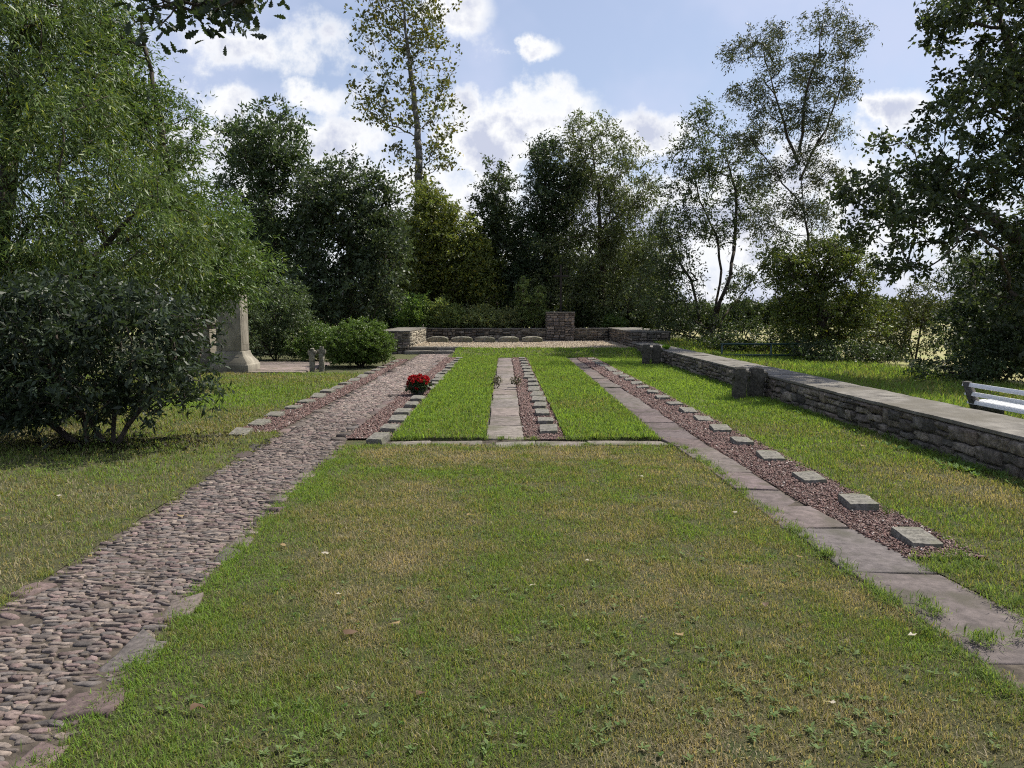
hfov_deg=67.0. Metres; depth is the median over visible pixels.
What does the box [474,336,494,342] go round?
memorial stone
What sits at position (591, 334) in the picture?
terrace wall
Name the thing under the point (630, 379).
grave marker
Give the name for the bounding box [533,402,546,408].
grave marker
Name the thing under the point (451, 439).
lawn edge
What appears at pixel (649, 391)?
grave marker
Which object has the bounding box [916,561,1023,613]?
lawn
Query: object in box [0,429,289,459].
leaf litter
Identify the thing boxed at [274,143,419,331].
dark tree
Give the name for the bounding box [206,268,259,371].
stone monument
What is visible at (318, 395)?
grave marker
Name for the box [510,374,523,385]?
plant
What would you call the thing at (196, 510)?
cobbled path
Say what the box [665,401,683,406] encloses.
grave marker
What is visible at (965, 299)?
hedge shrub
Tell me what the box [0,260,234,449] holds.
laurel shrub
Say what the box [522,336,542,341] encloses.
memorial stone
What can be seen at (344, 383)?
grave marker
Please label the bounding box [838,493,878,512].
grave marker
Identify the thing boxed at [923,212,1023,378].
field shrub
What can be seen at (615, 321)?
garden shrub
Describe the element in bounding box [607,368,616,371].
grave marker
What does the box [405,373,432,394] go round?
flower pot
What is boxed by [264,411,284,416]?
grave marker
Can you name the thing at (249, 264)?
ash tree
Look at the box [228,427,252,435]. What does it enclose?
grave marker
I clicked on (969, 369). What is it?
field shrub
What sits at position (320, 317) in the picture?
garden shrub
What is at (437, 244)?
ivy tree
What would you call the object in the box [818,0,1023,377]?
oak tree
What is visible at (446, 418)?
lawn
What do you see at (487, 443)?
path
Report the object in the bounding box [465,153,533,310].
young tree
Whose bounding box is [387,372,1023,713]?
grass tufts
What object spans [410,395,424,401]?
grave marker
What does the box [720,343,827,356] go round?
metal railing
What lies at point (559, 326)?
stone pier
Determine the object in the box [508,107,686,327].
feathery tree
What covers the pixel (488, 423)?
path
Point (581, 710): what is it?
clover
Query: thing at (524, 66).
sky
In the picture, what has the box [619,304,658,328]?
garden shrub
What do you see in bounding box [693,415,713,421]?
grave marker
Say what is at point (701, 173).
leaning tree
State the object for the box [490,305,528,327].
garden shrub
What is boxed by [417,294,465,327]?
garden shrub
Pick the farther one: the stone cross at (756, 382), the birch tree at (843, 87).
the birch tree at (843, 87)
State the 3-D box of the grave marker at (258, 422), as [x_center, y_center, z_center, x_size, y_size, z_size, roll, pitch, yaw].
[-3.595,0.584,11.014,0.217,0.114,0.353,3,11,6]
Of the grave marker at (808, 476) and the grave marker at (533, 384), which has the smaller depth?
the grave marker at (808, 476)
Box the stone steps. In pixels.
[405,346,461,353]
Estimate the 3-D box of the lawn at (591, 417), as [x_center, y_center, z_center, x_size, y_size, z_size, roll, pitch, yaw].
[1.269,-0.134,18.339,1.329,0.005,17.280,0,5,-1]
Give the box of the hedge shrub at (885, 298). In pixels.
[814,290,899,344]
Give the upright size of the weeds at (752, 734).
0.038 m
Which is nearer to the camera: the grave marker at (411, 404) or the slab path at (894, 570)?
the slab path at (894, 570)
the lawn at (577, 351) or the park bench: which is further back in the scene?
the lawn at (577, 351)
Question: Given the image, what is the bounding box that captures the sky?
[0,0,1023,303]
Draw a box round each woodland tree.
[176,210,298,315]
[341,209,453,328]
[443,231,515,327]
[509,227,594,327]
[568,225,681,329]
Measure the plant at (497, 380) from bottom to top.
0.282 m
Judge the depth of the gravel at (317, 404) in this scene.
13.32 m
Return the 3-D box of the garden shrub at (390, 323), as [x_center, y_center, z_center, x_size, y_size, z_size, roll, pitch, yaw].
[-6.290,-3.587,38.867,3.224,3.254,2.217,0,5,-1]
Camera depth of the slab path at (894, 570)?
4.42 m
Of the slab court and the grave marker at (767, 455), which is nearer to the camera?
the grave marker at (767, 455)
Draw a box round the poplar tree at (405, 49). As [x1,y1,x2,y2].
[344,0,469,325]
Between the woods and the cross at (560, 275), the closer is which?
the cross at (560, 275)
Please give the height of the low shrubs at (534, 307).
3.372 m
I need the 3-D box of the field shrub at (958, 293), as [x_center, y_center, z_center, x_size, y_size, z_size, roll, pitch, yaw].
[14.746,-2.395,24.054,3.434,4.264,3.082,0,5,-1]
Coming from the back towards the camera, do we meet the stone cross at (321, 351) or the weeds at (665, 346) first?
the weeds at (665, 346)
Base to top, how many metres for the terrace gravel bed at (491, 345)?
0.010 m
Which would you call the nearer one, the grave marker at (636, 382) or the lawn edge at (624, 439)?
the lawn edge at (624, 439)
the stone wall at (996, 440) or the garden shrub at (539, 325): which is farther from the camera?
the garden shrub at (539, 325)
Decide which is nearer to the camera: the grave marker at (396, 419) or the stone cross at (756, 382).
the grave marker at (396, 419)
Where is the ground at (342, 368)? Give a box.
[12,334,987,560]
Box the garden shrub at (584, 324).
[562,298,620,327]
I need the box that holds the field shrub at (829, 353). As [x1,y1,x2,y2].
[779,331,914,363]
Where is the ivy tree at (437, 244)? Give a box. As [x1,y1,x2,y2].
[387,172,513,326]
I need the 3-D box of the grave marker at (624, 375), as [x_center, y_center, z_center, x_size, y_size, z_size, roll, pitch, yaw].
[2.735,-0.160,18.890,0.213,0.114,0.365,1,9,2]
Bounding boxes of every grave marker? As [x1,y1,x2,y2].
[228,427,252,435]
[248,419,270,426]
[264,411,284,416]
[284,405,302,409]
[297,399,315,402]
[310,393,325,397]
[320,389,335,392]
[331,385,343,389]
[338,382,352,384]
[348,378,359,380]
[357,374,367,377]
[366,432,390,444]
[380,424,399,431]
[388,415,406,423]
[393,408,411,414]
[404,401,418,407]
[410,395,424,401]
[431,378,443,381]
[435,374,444,377]
[523,375,534,378]
[528,378,536,381]
[528,382,538,385]
[528,386,539,391]
[530,391,543,396]
[532,396,545,402]
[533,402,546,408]
[535,408,549,416]
[538,417,552,423]
[540,424,557,433]
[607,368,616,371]
[619,374,628,377]
[624,377,634,380]
[631,381,642,384]
[636,385,648,388]
[647,389,658,393]
[655,395,669,399]
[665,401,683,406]
[678,407,697,413]
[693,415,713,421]
[709,424,731,432]
[730,436,753,444]
[756,450,785,461]
[791,470,826,484]
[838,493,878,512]
[890,527,943,548]
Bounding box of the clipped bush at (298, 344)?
[273,320,337,360]
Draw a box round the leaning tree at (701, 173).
[618,91,804,341]
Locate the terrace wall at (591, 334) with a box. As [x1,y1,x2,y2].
[426,328,608,340]
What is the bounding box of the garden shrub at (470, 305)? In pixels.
[427,283,504,327]
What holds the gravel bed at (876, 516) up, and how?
on the ground at (342, 368)
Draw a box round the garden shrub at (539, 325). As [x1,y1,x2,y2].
[505,281,572,327]
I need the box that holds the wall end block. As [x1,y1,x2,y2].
[608,327,670,346]
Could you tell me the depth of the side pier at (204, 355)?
20.86 m
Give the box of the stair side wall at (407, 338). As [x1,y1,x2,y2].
[384,327,427,353]
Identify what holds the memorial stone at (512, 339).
on the terrace gravel bed at (491, 345)
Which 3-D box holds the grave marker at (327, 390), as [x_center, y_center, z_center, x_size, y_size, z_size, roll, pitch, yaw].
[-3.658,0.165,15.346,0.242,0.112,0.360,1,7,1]
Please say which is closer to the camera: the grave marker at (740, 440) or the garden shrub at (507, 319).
the grave marker at (740, 440)
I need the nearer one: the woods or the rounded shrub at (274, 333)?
the rounded shrub at (274, 333)
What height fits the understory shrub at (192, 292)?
3.177 m
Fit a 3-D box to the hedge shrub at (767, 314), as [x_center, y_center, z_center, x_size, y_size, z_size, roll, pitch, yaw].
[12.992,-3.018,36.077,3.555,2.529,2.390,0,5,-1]
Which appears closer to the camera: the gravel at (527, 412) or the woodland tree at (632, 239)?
the gravel at (527, 412)
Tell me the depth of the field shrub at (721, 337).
27.79 m
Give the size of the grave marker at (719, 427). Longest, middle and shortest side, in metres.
0.341 x 0.248 x 0.114 m
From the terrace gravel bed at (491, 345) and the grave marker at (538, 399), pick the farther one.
the terrace gravel bed at (491, 345)
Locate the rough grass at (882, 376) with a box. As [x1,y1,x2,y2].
[653,337,1023,418]
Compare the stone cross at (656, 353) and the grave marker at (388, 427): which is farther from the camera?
the stone cross at (656, 353)
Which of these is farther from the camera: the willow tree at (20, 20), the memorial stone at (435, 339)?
the memorial stone at (435, 339)
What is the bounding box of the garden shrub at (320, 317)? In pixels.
[282,297,344,328]
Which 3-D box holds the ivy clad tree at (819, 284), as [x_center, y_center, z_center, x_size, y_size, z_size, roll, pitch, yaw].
[10.335,-2.825,25.370,4.798,4.447,3.625,0,5,-1]
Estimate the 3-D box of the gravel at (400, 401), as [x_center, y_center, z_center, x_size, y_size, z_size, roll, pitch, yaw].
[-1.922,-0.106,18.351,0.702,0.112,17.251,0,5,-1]
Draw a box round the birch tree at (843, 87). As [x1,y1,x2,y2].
[712,0,882,272]
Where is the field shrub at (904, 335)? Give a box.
[843,274,961,358]
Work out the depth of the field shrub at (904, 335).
26.75 m
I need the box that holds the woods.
[159,290,953,322]
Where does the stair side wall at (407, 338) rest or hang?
on the ground at (342, 368)
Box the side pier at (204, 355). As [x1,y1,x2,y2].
[191,318,215,370]
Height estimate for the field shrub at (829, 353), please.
1.152 m
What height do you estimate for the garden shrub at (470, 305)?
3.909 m
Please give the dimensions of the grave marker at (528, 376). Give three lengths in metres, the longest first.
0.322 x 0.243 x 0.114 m
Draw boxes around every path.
[0,354,448,767]
[382,440,665,448]
[483,358,528,441]
[485,358,522,439]
[568,358,848,529]
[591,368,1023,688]
[788,528,1023,664]
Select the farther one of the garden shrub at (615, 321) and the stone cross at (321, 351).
the garden shrub at (615, 321)
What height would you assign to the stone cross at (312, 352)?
0.661 m
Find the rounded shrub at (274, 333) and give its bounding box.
[248,275,319,359]
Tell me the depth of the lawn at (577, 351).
28.00 m
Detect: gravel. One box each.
[242,359,407,432]
[345,357,455,439]
[413,340,629,347]
[511,357,566,440]
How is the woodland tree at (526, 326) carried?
on the ground at (342, 368)
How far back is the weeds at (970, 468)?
8.01 m
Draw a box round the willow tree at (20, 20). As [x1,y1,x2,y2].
[0,0,257,400]
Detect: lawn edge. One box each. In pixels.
[392,437,484,440]
[567,437,657,440]
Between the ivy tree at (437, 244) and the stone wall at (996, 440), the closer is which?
the stone wall at (996, 440)
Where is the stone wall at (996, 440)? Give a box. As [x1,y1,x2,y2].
[631,342,1023,481]
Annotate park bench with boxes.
[962,381,1023,414]
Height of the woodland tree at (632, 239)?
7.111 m
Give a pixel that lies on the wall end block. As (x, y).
(627, 336)
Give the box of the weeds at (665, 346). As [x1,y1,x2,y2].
[662,343,670,348]
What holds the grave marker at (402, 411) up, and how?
on the gravel bed
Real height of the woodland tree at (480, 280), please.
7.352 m
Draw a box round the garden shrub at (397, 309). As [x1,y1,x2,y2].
[370,277,428,328]
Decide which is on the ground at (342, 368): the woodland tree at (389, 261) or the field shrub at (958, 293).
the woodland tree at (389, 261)
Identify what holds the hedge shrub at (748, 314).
on the ground at (342, 368)
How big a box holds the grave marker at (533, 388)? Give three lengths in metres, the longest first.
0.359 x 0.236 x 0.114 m
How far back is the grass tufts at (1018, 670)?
4.00 m
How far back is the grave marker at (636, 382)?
17.02 m
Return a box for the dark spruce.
[482,129,594,327]
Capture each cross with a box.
[307,348,316,371]
[316,346,325,371]
[553,264,568,311]
[640,344,652,364]
[652,345,662,364]
[729,367,750,399]
[747,367,767,396]
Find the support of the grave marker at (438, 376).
on the gravel bed
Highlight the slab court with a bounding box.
[157,362,331,372]
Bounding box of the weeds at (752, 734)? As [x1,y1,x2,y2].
[155,539,1003,767]
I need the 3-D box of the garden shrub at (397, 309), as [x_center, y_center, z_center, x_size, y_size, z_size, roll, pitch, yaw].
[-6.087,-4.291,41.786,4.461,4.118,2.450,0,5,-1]
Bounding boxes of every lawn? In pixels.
[0,373,360,433]
[0,433,278,605]
[51,447,1023,767]
[392,359,496,437]
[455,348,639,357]
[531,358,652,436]
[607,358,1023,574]
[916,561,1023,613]
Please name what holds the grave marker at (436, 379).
on the gravel bed
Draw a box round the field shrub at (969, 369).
[902,296,1023,383]
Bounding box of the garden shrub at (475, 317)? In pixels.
[453,299,502,327]
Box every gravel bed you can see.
[421,341,618,347]
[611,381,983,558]
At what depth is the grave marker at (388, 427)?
10.30 m
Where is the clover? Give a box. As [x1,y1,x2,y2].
[262,455,941,755]
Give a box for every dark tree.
[199,92,329,348]
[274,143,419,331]
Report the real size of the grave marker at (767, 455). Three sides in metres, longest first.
0.352 x 0.239 x 0.113 m
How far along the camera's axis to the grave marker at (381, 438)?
9.50 m
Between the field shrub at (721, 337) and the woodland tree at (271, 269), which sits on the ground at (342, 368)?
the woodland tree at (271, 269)
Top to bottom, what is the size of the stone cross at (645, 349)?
0.654 m
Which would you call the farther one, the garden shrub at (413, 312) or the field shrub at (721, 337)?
the garden shrub at (413, 312)
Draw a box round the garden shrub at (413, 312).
[390,290,434,327]
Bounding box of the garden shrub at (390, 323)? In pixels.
[358,290,409,328]
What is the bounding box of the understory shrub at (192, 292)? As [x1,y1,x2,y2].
[11,234,236,387]
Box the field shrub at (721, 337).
[691,312,815,352]
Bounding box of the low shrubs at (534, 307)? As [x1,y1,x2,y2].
[512,275,552,327]
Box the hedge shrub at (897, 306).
[880,294,935,355]
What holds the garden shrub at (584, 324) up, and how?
on the ground at (342, 368)
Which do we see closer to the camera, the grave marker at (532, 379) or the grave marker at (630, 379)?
the grave marker at (532, 379)
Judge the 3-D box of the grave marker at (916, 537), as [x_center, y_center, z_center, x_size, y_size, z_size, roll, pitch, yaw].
[2.828,1.103,5.416,0.223,0.113,0.316,1,11,-1]
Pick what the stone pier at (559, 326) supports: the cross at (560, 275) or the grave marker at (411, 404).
the cross at (560, 275)
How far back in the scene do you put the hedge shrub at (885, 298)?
33.61 m
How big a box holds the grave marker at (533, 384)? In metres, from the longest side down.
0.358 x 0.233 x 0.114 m
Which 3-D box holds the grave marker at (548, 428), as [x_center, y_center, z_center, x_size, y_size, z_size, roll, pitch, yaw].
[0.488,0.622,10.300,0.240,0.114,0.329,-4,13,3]
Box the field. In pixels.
[663,323,1023,384]
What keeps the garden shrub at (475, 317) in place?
on the ground at (342, 368)
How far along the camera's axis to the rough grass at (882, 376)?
17.48 m
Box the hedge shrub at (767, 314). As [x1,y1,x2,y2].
[756,297,816,335]
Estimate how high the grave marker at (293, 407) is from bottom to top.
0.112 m
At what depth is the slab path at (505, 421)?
12.74 m
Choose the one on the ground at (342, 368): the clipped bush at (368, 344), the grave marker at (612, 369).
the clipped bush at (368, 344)
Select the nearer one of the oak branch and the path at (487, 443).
the oak branch
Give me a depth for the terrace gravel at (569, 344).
31.97 m
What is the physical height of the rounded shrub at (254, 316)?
3.321 m
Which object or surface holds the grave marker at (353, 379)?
on the gravel bed
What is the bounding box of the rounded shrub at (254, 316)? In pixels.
[195,265,269,354]
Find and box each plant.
[491,375,501,387]
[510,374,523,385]
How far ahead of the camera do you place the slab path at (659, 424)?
8.15 m
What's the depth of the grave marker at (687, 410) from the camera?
12.26 m
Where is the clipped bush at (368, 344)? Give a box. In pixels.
[322,316,399,366]
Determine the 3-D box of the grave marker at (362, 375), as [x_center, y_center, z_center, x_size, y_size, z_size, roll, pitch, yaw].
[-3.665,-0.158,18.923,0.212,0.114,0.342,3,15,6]
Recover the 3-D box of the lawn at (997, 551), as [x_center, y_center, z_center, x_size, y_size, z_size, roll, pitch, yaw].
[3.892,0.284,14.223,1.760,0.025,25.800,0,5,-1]
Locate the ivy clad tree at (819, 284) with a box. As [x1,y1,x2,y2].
[757,228,906,357]
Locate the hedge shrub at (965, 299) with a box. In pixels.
[949,279,1002,327]
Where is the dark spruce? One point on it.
(550, 189)
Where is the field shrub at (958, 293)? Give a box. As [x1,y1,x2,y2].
[930,240,1017,358]
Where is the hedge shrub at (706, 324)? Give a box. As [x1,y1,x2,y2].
[650,301,725,337]
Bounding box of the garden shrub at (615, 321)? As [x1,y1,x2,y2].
[595,310,630,327]
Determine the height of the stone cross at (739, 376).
0.629 m
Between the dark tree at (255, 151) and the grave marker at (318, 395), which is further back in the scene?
the dark tree at (255, 151)
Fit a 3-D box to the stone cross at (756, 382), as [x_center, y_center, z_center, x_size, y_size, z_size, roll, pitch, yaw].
[4.537,-0.013,14.398,0.446,0.615,0.235,1,6,-1]
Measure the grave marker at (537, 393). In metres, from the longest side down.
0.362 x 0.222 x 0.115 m
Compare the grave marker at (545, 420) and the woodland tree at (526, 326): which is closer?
the grave marker at (545, 420)
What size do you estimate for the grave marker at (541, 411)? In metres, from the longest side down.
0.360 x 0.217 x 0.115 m
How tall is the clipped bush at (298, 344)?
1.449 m
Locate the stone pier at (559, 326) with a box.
[545,312,574,340]
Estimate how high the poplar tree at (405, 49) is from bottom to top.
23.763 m
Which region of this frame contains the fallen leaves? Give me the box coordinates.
[57,445,916,709]
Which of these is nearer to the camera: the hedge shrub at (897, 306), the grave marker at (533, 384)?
the grave marker at (533, 384)
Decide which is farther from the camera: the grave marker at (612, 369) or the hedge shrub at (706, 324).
the hedge shrub at (706, 324)
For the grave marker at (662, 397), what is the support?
on the gravel bed at (876, 516)
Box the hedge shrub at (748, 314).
[711,297,769,338]
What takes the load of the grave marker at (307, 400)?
on the gravel bed
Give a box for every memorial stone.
[427,336,448,342]
[451,336,472,342]
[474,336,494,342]
[498,336,518,342]
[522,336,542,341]
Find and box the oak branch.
[112,0,289,55]
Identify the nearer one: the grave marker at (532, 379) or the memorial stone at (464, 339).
the grave marker at (532, 379)
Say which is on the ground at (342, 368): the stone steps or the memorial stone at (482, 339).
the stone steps
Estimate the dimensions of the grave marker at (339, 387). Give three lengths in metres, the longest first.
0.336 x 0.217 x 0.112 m
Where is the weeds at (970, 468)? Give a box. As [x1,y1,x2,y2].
[651,362,1023,490]
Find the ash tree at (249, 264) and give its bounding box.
[0,0,306,386]
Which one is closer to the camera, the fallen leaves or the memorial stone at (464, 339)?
the fallen leaves
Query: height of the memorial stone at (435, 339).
0.284 m
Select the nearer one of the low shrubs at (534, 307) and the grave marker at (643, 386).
the grave marker at (643, 386)

